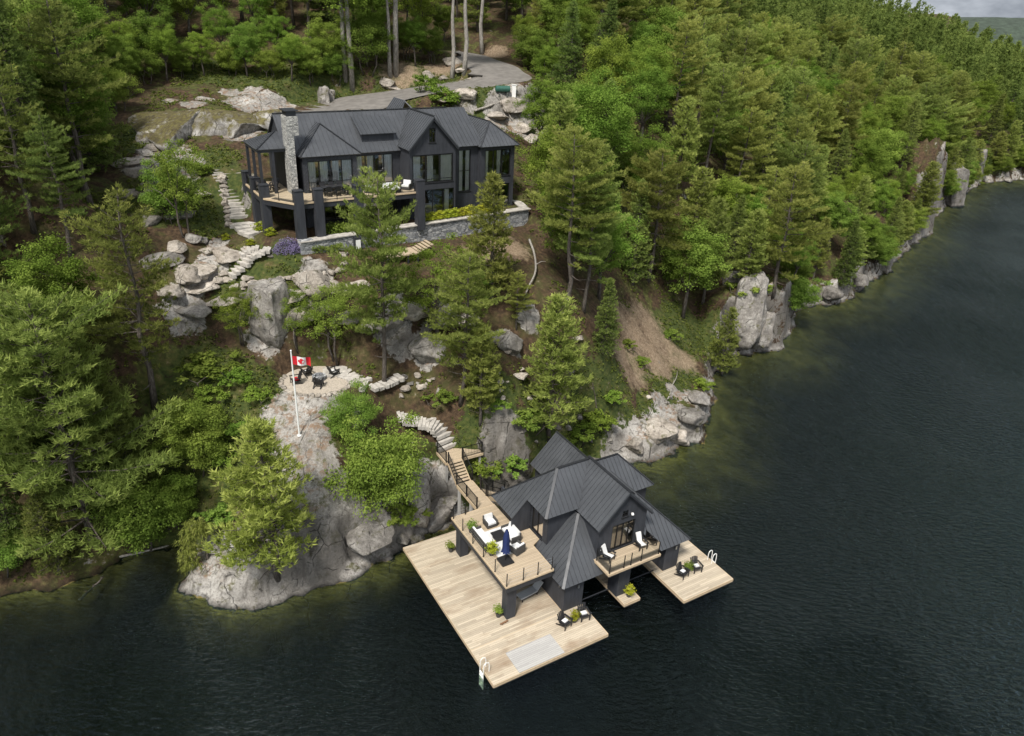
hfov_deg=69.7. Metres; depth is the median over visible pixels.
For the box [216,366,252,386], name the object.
shrub
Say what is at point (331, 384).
gravel terrace
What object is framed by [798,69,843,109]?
broadleaf tree
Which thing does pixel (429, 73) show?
boulder
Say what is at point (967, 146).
pine tree
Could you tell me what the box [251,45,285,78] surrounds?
broadleaf tree
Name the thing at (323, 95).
boulder
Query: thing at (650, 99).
broadleaf tree
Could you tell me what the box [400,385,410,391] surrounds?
boulder
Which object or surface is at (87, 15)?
broadleaf tree
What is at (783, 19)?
pine tree
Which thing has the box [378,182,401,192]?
sofa
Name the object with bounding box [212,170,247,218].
stone stairs
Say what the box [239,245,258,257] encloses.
stone stairs
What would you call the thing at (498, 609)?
potted plant
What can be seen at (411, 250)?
wooden stairs
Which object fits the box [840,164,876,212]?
broadleaf tree
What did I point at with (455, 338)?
pine tree
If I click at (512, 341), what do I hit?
boulder
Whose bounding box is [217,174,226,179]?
boulder
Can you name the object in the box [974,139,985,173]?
pine tree
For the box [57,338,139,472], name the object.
pine tree
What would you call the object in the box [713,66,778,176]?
pine tree
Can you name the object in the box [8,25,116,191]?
pine tree
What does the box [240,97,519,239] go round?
house
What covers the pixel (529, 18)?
broadleaf tree
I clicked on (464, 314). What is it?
boulder
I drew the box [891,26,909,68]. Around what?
hemlock tree
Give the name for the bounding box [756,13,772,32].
broadleaf tree
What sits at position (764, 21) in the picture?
pine tree
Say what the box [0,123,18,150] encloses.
pine tree
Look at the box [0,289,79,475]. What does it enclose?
pine tree
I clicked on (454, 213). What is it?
lime bush
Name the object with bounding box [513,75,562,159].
broadleaf tree
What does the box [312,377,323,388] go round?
deck chair
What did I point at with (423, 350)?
boulder
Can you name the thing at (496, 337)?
boulder
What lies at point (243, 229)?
flagstone terrace
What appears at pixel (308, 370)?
deck chair
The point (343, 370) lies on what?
stone landing
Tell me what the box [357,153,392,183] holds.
sliding door
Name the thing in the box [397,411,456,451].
stone stairs
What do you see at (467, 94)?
boulder
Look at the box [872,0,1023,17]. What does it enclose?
sky
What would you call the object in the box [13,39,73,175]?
hemlock tree
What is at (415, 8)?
broadleaf tree
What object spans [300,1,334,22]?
hemlock tree
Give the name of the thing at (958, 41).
distant forest
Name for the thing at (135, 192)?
boulder
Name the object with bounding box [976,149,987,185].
boulder
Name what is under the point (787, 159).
pine tree
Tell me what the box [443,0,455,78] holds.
pine tree
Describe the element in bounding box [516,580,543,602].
chaise lounge
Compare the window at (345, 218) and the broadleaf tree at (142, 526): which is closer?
the broadleaf tree at (142, 526)
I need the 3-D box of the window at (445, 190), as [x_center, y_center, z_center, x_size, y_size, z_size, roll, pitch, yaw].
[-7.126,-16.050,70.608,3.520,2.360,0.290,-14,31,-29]
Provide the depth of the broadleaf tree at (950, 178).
158.35 m
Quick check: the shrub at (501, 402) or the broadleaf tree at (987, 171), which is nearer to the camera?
the shrub at (501, 402)
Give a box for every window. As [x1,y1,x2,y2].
[307,159,353,192]
[325,205,349,221]
[412,153,452,184]
[425,187,453,213]
[429,128,434,143]
[458,149,470,192]
[484,149,510,177]
[484,183,508,203]
[621,510,628,518]
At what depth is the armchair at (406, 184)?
67.19 m
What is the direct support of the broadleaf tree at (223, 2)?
on the terrain
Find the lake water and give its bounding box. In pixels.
[0,180,1023,735]
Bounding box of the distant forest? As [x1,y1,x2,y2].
[725,0,1023,144]
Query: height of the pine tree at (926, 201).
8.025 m
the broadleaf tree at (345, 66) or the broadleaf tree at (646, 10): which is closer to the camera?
the broadleaf tree at (345, 66)
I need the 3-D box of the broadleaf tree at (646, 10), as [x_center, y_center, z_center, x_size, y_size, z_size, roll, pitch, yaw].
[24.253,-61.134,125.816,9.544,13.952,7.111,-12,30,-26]
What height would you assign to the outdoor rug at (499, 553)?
0.015 m
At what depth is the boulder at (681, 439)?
70.84 m
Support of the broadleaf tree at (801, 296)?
on the terrain
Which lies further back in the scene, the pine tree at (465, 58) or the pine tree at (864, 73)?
the pine tree at (864, 73)
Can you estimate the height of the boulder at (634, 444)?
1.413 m
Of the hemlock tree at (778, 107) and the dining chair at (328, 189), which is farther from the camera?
the hemlock tree at (778, 107)
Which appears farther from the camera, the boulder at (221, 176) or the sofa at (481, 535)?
the boulder at (221, 176)
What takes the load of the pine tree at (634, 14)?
on the terrain
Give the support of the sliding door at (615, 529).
in the boathouse
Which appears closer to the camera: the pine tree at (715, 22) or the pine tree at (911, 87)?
the pine tree at (715, 22)
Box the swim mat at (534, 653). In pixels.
[506,634,564,672]
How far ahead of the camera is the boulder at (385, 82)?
97.89 m
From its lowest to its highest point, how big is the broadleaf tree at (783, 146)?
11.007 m
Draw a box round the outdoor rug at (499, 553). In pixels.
[485,526,514,556]
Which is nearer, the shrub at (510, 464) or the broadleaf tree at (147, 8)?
the shrub at (510, 464)
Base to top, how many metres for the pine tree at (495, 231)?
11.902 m
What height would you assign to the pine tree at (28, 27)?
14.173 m
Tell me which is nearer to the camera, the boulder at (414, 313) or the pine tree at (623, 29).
the boulder at (414, 313)
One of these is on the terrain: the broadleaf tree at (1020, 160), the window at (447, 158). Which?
the broadleaf tree at (1020, 160)
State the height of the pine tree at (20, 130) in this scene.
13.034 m
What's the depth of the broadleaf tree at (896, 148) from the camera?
141.04 m
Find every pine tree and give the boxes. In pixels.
[0,0,39,126]
[0,46,51,233]
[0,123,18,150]
[0,186,32,317]
[0,262,30,325]
[0,278,184,560]
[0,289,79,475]
[5,111,94,257]
[7,11,65,164]
[8,0,88,65]
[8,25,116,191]
[10,0,42,36]
[12,0,132,208]
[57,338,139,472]
[58,182,181,411]
[103,0,122,44]
[200,412,317,582]
[239,0,243,24]
[256,0,287,32]
[294,0,326,37]
[315,0,338,44]
[323,165,427,381]
[386,0,398,77]
[420,246,510,406]
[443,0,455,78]
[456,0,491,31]
[458,324,506,426]
[459,170,514,299]
[461,0,468,75]
[479,0,483,53]
[504,270,539,330]
[522,292,593,441]
[525,122,627,308]
[527,0,554,45]
[533,90,586,183]
[549,174,629,313]
[575,143,621,249]
[583,0,644,47]
[610,24,626,76]
[612,109,638,192]
[613,15,630,27]
[618,0,680,45]
[620,147,700,282]
[647,0,701,47]
[647,14,724,151]
[663,95,702,198]
[671,0,713,79]
[672,33,723,121]
[673,0,729,95]
[673,166,721,257]
[676,12,724,96]
[678,79,698,112]
[684,62,763,194]
[689,110,712,165]
[691,195,736,304]
[699,52,718,108]
[705,77,740,157]
[705,307,740,376]
[708,7,731,59]
[710,0,728,18]
[712,13,747,64]
[713,0,746,29]
[713,28,760,80]
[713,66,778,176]
[713,105,779,228]
[722,29,785,88]
[723,0,740,14]
[725,51,756,94]
[726,0,756,25]
[727,208,771,281]
[736,76,783,179]
[739,165,800,233]
[740,19,761,39]
[740,23,788,64]
[747,12,776,42]
[747,65,785,115]
[755,14,796,65]
[755,22,812,104]
[756,160,848,299]
[764,137,828,221]
[765,54,803,97]
[767,66,820,128]
[776,111,826,201]
[780,104,816,179]
[782,127,820,181]
[786,153,830,224]
[789,28,824,65]
[789,83,822,162]
[791,37,823,73]
[792,19,816,42]
[797,92,847,157]
[805,216,831,278]
[810,80,873,184]
[814,144,831,186]
[815,14,861,60]
[818,65,855,141]
[820,43,840,72]
[821,101,865,178]
[831,37,863,80]
[833,38,880,87]
[836,227,868,275]
[840,26,870,57]
[842,60,877,105]
[844,174,875,231]
[848,83,860,116]
[854,34,895,72]
[859,84,886,113]
[860,225,878,258]
[870,58,897,95]
[881,74,919,128]
[882,67,929,132]
[884,41,922,90]
[884,47,899,76]
[886,199,914,244]
[887,212,906,248]
[895,100,922,146]
[898,52,941,93]
[898,93,932,133]
[900,205,915,245]
[906,82,950,132]
[908,50,946,84]
[911,161,943,219]
[913,184,930,218]
[914,77,957,139]
[919,99,974,147]
[921,62,947,99]
[922,73,955,137]
[940,69,978,125]
[943,146,960,196]
[946,79,979,117]
[948,137,975,187]
[950,104,986,155]
[951,70,978,101]
[951,110,972,145]
[955,158,964,167]
[968,140,978,167]
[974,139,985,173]
[986,131,1009,170]
[999,120,1023,160]
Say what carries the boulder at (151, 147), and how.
on the terrain
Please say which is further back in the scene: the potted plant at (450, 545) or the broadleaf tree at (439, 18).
the broadleaf tree at (439, 18)
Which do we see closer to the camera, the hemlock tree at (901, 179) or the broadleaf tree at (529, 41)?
the broadleaf tree at (529, 41)
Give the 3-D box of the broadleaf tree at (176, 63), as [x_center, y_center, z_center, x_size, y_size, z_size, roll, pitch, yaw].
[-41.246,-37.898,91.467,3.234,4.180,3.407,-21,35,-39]
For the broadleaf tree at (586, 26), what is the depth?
101.64 m
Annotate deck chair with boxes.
[269,177,279,189]
[289,371,303,384]
[300,366,312,378]
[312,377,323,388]
[326,366,339,378]
[556,610,572,630]
[577,602,591,621]
[599,543,615,563]
[633,531,648,550]
[674,562,689,579]
[690,556,703,573]
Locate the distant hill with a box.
[955,17,1023,51]
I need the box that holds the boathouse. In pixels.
[451,431,690,619]
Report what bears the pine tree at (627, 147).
on the terrain
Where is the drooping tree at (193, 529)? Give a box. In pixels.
[171,517,213,573]
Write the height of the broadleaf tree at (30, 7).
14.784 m
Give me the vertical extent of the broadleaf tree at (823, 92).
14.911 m
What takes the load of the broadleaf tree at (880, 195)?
on the terrain
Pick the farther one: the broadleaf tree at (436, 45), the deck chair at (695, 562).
the broadleaf tree at (436, 45)
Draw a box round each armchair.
[400,179,411,189]
[482,512,497,528]
[510,540,525,555]
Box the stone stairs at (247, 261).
[227,246,270,278]
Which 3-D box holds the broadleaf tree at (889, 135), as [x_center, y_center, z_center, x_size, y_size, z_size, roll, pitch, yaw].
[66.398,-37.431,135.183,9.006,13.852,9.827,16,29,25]
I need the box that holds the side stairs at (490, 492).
[480,477,504,501]
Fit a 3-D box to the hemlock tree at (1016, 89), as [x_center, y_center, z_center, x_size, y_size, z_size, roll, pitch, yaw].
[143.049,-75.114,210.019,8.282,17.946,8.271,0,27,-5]
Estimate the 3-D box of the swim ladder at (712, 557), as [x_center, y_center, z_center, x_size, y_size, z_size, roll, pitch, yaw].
[15.174,14.896,56.036,0.488,2.288,0.496,-13,30,-28]
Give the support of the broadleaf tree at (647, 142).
on the terrain
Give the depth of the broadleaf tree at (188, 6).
98.11 m
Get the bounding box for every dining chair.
[325,187,331,196]
[334,186,340,195]
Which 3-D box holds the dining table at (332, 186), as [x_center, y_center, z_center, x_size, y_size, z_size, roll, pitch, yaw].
[-15.538,-15.596,64.421,2.400,0.750,0.900,-14,31,-29]
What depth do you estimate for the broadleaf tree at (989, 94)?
200.46 m
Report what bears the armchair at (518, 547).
on the outdoor rug at (499, 553)
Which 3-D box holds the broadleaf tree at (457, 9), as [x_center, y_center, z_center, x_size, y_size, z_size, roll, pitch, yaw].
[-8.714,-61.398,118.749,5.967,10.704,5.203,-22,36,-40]
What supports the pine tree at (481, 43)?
on the terrain
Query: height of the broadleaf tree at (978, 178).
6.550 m
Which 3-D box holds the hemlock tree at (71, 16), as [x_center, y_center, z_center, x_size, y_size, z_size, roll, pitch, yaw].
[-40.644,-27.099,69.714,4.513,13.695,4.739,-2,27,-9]
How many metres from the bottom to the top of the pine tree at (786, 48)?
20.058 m
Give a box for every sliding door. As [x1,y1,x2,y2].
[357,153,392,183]
[364,200,396,216]
[530,507,543,540]
[609,519,634,552]
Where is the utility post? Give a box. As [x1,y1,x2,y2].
[512,84,515,96]
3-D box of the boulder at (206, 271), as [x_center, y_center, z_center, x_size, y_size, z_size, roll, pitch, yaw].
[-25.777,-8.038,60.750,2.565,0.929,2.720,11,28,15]
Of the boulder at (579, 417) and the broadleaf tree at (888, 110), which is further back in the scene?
the broadleaf tree at (888, 110)
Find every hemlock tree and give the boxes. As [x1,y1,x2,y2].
[0,0,63,154]
[0,478,36,562]
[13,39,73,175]
[19,488,80,578]
[52,1,78,44]
[52,20,131,173]
[61,1,90,40]
[61,4,115,129]
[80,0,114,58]
[100,384,161,516]
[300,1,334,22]
[502,0,520,10]
[544,0,585,112]
[577,0,623,109]
[582,77,628,199]
[592,277,622,355]
[614,178,654,285]
[721,193,747,270]
[743,97,785,203]
[748,133,777,197]
[757,81,794,168]
[809,18,819,38]
[810,4,820,34]
[810,34,830,81]
[818,128,851,205]
[823,46,840,80]
[831,43,849,77]
[832,219,862,287]
[842,43,854,80]
[867,60,884,101]
[884,196,904,249]
[890,163,906,210]
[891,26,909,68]
[896,103,921,167]
[901,42,911,64]
[912,198,922,233]
[976,93,1007,144]
[986,153,992,165]
[995,72,1023,132]
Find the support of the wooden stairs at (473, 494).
on the terrain
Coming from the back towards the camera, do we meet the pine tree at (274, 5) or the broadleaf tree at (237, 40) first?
the pine tree at (274, 5)
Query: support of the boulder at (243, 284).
on the terrain
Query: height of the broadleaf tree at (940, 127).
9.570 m
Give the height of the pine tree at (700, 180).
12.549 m
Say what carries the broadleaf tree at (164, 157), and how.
on the terrain
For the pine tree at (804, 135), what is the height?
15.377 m
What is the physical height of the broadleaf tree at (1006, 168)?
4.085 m
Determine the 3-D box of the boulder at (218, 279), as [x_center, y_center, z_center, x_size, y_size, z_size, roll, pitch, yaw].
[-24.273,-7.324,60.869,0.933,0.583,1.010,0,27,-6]
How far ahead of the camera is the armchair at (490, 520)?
53.16 m
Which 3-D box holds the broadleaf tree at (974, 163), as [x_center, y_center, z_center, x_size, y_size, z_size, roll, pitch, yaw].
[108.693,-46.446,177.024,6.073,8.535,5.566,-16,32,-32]
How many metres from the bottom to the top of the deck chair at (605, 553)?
1.024 m
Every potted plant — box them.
[445,540,455,552]
[466,518,477,532]
[484,539,500,555]
[491,603,502,617]
[566,608,580,622]
[623,583,636,597]
[684,560,695,571]
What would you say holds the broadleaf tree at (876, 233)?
on the terrain
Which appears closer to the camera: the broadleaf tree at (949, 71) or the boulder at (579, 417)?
the boulder at (579, 417)
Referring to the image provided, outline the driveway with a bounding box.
[298,51,531,112]
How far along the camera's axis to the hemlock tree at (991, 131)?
199.92 m
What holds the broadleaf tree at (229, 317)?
on the terrain
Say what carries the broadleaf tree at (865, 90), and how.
on the terrain
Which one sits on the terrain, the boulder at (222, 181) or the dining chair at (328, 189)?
the boulder at (222, 181)
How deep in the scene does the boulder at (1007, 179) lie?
197.15 m
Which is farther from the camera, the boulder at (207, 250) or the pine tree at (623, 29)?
the pine tree at (623, 29)
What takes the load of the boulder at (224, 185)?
on the terrain
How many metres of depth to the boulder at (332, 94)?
94.35 m
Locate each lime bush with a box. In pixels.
[221,233,229,239]
[243,238,254,244]
[250,221,262,230]
[261,227,277,235]
[426,211,436,220]
[433,210,443,219]
[441,209,452,218]
[446,207,461,216]
[454,207,466,215]
[462,204,474,213]
[477,204,488,211]
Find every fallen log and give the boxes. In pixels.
[78,576,103,600]
[119,545,168,557]
[474,101,499,111]
[523,239,545,320]
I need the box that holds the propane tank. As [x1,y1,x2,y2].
[495,86,510,96]
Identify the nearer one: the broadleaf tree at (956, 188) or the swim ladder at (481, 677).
the swim ladder at (481, 677)
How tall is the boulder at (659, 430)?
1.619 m
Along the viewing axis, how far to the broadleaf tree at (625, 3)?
116.71 m
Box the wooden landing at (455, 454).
[436,436,482,481]
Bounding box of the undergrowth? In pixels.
[8,30,784,584]
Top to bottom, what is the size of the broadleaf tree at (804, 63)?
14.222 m
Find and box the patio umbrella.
[496,529,513,566]
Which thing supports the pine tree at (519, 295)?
on the terrain
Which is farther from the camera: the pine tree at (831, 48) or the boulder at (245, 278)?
the pine tree at (831, 48)
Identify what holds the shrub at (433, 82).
on the terrain
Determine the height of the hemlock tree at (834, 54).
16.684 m
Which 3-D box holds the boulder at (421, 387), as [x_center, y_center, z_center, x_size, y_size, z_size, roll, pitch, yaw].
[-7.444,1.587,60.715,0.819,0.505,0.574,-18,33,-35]
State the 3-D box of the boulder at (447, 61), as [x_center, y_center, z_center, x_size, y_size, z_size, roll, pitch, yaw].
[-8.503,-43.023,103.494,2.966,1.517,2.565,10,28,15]
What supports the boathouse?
in the lake water
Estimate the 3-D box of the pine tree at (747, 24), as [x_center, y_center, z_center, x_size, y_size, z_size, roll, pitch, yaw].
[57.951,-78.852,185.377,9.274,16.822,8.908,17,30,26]
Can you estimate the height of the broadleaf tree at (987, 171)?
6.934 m
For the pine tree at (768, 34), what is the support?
on the terrain
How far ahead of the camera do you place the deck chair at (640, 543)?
51.82 m
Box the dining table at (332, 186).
[320,184,346,196]
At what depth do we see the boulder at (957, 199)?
167.06 m
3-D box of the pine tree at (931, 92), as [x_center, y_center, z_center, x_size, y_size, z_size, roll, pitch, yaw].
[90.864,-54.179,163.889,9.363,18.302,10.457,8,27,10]
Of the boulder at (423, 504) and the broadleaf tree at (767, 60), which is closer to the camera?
the boulder at (423, 504)
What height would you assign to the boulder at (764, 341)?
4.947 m
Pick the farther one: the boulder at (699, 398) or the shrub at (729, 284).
the shrub at (729, 284)
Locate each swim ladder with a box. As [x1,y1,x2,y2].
[479,657,489,689]
[707,550,716,563]
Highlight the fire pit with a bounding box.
[312,372,325,380]
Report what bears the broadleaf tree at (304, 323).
on the terrain
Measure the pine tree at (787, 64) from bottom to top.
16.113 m
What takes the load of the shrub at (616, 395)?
on the terrain
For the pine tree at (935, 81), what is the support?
on the terrain
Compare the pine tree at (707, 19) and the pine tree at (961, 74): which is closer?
the pine tree at (707, 19)
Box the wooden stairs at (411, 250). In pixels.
[386,240,433,262]
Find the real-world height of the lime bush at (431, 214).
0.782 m
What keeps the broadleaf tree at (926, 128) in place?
on the terrain
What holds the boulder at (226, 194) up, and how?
on the terrain
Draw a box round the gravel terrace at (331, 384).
[283,366,349,394]
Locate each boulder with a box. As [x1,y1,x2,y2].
[111,157,145,167]
[114,189,151,198]
[123,167,153,177]
[128,108,202,153]
[134,148,159,156]
[135,128,155,143]
[139,251,185,268]
[142,215,162,226]
[143,143,159,150]
[156,284,184,297]
[164,210,195,218]
[167,240,187,253]
[170,109,256,136]
[174,263,202,284]
[175,298,211,318]
[185,233,202,243]
[186,281,219,293]
[190,263,217,279]
[198,247,213,254]
[199,237,207,242]
[202,533,221,553]
[206,296,241,306]
[212,246,239,263]
[213,276,223,283]
[215,109,262,138]
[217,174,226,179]
[218,270,227,276]
[219,179,226,183]
[219,183,227,188]
[219,192,229,196]
[220,188,228,192]
[221,199,228,205]
[223,276,235,283]
[224,222,233,226]
[240,281,247,288]
[241,275,253,280]
[247,277,290,348]
[253,109,281,130]
[286,304,323,325]
[288,289,306,303]
[291,269,330,299]
[317,86,329,102]
[327,270,335,275]
[329,89,334,99]
[330,280,338,293]
[334,310,361,324]
[343,280,369,292]
[345,507,394,555]
[359,315,404,332]
[379,77,394,87]
[386,85,399,90]
[396,301,428,320]
[396,532,409,544]
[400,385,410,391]
[401,476,430,527]
[408,333,445,363]
[414,372,421,377]
[417,384,426,389]
[422,70,434,81]
[427,506,451,533]
[429,309,457,329]
[437,495,457,508]
[438,75,447,79]
[442,57,461,66]
[453,88,476,99]
[455,68,464,72]
[457,313,479,326]
[487,111,508,120]
[487,330,502,343]
[495,331,522,354]
[500,97,526,112]
[513,372,528,379]
[515,121,532,133]
[524,133,538,143]
[577,414,582,419]
[625,437,643,453]
[646,417,678,443]
[670,429,689,445]
[677,407,707,425]
[687,390,710,406]
[721,271,740,286]
[731,271,768,349]
[752,311,775,349]
[803,289,814,307]
[822,286,843,300]
[853,272,868,286]
[881,257,893,274]
[945,162,969,208]
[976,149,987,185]
[1004,177,1011,182]
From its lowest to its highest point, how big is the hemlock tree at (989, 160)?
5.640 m
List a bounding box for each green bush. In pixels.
[325,222,340,233]
[329,221,347,232]
[337,220,350,231]
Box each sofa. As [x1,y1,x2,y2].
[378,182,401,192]
[471,525,494,551]
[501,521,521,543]
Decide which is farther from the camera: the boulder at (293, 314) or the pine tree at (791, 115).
the pine tree at (791, 115)
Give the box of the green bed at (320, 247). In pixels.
[312,244,341,253]
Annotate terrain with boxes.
[0,0,1023,735]
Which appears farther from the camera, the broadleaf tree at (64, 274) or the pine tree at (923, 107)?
the pine tree at (923, 107)
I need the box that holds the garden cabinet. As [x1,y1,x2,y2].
[353,236,361,249]
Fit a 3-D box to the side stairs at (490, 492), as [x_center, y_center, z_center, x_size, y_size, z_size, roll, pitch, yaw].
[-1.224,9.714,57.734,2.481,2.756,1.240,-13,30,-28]
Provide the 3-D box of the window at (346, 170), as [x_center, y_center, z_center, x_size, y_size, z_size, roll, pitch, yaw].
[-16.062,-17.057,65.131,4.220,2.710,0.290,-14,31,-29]
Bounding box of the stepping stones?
[337,368,404,391]
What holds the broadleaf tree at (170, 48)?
on the terrain
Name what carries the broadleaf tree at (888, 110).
on the terrain
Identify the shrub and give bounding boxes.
[135,182,170,200]
[171,350,240,389]
[189,162,213,176]
[192,502,235,529]
[193,383,229,404]
[208,439,237,467]
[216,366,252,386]
[222,420,248,440]
[242,383,275,406]
[384,497,433,526]
[412,73,445,91]
[421,387,458,408]
[426,85,462,106]
[464,457,501,480]
[489,398,511,411]
[492,453,528,481]
[511,408,554,435]
[569,420,597,447]
[578,409,618,433]
[603,389,626,404]
[622,338,637,350]
[635,355,650,367]
[664,328,683,341]
[694,377,715,391]
[723,280,773,296]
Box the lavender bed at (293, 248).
[272,237,300,254]
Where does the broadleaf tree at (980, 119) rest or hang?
on the terrain
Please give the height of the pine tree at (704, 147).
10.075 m
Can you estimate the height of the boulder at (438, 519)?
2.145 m
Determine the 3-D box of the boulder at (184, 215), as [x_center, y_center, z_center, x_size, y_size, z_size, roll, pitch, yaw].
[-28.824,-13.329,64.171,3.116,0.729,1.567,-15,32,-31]
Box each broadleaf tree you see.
[0,395,46,499]
[0,518,24,577]
[1,231,114,347]
[6,0,59,64]
[45,0,107,51]
[79,466,197,556]
[91,49,132,93]
[99,33,141,88]
[99,65,143,111]
[100,11,142,77]
[112,0,173,34]
[119,1,176,72]
[129,43,165,83]
[137,159,200,223]
[140,138,212,237]
[140,472,198,529]
[145,21,180,80]
[147,395,234,477]
[160,0,206,37]
[167,47,193,78]
[174,36,205,70]
[184,24,215,76]
[194,0,236,63]
[209,41,247,75]
[210,279,261,345]
[211,0,231,33]
[222,22,260,76]
[236,0,272,27]
[238,17,268,61]
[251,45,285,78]
[257,6,293,59]
[263,284,321,353]
[274,30,306,81]
[279,32,314,67]
[290,0,295,26]
[293,40,327,86]
[303,9,346,69]
[305,284,365,365]
[316,0,347,82]
[319,378,383,443]
[320,410,432,522]
[322,47,355,84]
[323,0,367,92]
[334,7,395,76]
[350,0,392,25]
[359,3,392,64]
[391,12,425,59]
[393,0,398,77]
[398,0,415,19]
[398,0,445,51]
[398,15,429,65]
[399,232,480,334]
[417,21,446,63]
[433,2,456,44]
[456,0,457,21]
[461,270,495,299]
[501,0,519,20]
[508,23,562,71]
[511,7,539,59]
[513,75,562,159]
[514,0,532,31]
[516,114,602,235]
[529,36,569,93]
[536,154,620,282]
[537,0,590,60]
[538,79,604,146]
[551,0,601,78]
[558,65,650,162]
[562,0,591,53]
[574,32,648,126]
[574,194,648,301]
[584,37,636,84]
[596,0,635,30]
[614,56,678,156]
[615,123,680,217]
[620,33,677,131]
[623,19,657,64]
[628,35,671,120]
[630,0,674,20]
[630,5,687,96]
[651,63,686,129]
[656,46,698,122]
[659,214,733,318]
[701,172,754,230]
[706,99,763,194]
[726,184,774,236]
[740,207,787,272]
[747,123,787,156]
[752,62,765,74]
[755,55,781,84]
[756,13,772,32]
[760,223,805,263]
[773,256,815,283]
[779,268,832,313]
[781,58,808,88]
[783,232,820,283]
[792,53,827,78]
[798,23,833,42]
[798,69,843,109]
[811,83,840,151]
[813,175,848,205]
[815,190,863,251]
[820,77,855,118]
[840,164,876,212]
[841,64,879,96]
[847,100,882,165]
[848,228,889,259]
[849,135,892,206]
[850,108,883,172]
[850,127,907,190]
[851,215,882,257]
[859,79,874,102]
[864,119,914,162]
[867,179,896,218]
[869,112,885,131]
[869,230,900,273]
[873,95,913,132]
[873,223,896,259]
[876,231,901,255]
[882,179,901,217]
[885,199,910,223]
[889,161,918,194]
[891,207,929,236]
[904,90,936,129]
[917,107,939,141]
[919,114,953,141]
[927,55,950,76]
[932,63,952,80]
[941,128,977,152]
[942,168,960,192]
[943,179,965,200]
[943,183,953,194]
[945,147,959,163]
[967,170,985,190]
[968,73,1004,127]
[968,160,980,179]
[972,98,991,126]
[977,139,991,156]
[979,160,994,176]
[988,150,1015,176]
[993,97,1022,131]
[1001,160,1016,174]
[1007,151,1023,168]
[1014,141,1023,167]
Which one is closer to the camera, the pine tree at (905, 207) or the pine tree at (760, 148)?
the pine tree at (760, 148)
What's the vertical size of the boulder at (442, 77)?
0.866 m
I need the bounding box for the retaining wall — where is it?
[297,200,530,254]
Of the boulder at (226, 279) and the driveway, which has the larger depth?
the driveway
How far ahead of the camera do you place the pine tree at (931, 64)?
184.89 m
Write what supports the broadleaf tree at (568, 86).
on the terrain
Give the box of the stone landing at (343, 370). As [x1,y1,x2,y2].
[323,366,348,377]
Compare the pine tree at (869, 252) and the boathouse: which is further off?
the pine tree at (869, 252)
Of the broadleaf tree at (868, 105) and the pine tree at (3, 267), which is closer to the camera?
the pine tree at (3, 267)
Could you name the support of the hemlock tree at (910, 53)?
on the terrain
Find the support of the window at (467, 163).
in the house
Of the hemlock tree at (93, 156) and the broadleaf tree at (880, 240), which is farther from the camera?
the broadleaf tree at (880, 240)
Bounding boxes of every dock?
[403,530,607,688]
[595,573,639,607]
[642,540,732,604]
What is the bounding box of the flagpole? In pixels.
[290,350,310,436]
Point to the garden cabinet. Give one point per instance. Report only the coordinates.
(357, 241)
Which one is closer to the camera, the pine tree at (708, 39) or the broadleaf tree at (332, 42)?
the broadleaf tree at (332, 42)
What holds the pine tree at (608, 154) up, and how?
on the terrain
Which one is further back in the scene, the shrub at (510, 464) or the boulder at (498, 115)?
the boulder at (498, 115)
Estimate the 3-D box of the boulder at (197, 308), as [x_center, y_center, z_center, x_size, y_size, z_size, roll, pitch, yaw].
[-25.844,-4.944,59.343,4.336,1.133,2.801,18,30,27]
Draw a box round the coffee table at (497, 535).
[490,529,503,541]
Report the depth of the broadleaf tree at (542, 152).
70.82 m
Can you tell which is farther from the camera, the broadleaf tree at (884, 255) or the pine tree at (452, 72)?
the broadleaf tree at (884, 255)
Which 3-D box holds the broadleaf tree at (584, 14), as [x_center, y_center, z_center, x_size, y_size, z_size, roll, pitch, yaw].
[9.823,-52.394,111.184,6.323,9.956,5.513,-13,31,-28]
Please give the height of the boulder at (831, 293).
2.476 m
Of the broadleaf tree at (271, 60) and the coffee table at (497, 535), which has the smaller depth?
the coffee table at (497, 535)
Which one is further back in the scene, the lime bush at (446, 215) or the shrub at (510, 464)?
the lime bush at (446, 215)
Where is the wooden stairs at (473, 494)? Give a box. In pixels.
[448,448,492,514]
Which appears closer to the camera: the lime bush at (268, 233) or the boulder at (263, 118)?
the lime bush at (268, 233)
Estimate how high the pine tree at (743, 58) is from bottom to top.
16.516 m
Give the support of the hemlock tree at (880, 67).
on the terrain
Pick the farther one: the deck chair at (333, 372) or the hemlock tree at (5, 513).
the deck chair at (333, 372)
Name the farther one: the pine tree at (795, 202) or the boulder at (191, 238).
the pine tree at (795, 202)
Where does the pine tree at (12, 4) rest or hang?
on the terrain
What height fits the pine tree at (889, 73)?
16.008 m
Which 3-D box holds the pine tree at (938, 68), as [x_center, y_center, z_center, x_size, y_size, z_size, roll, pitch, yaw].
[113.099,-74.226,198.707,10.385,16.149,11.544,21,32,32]
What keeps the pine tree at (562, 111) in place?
on the terrain
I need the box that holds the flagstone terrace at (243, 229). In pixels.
[229,221,262,237]
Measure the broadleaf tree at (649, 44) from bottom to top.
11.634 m
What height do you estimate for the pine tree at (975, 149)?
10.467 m
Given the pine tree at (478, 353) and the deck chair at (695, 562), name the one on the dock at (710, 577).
the deck chair at (695, 562)
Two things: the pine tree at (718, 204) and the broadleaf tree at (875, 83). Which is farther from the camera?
the broadleaf tree at (875, 83)

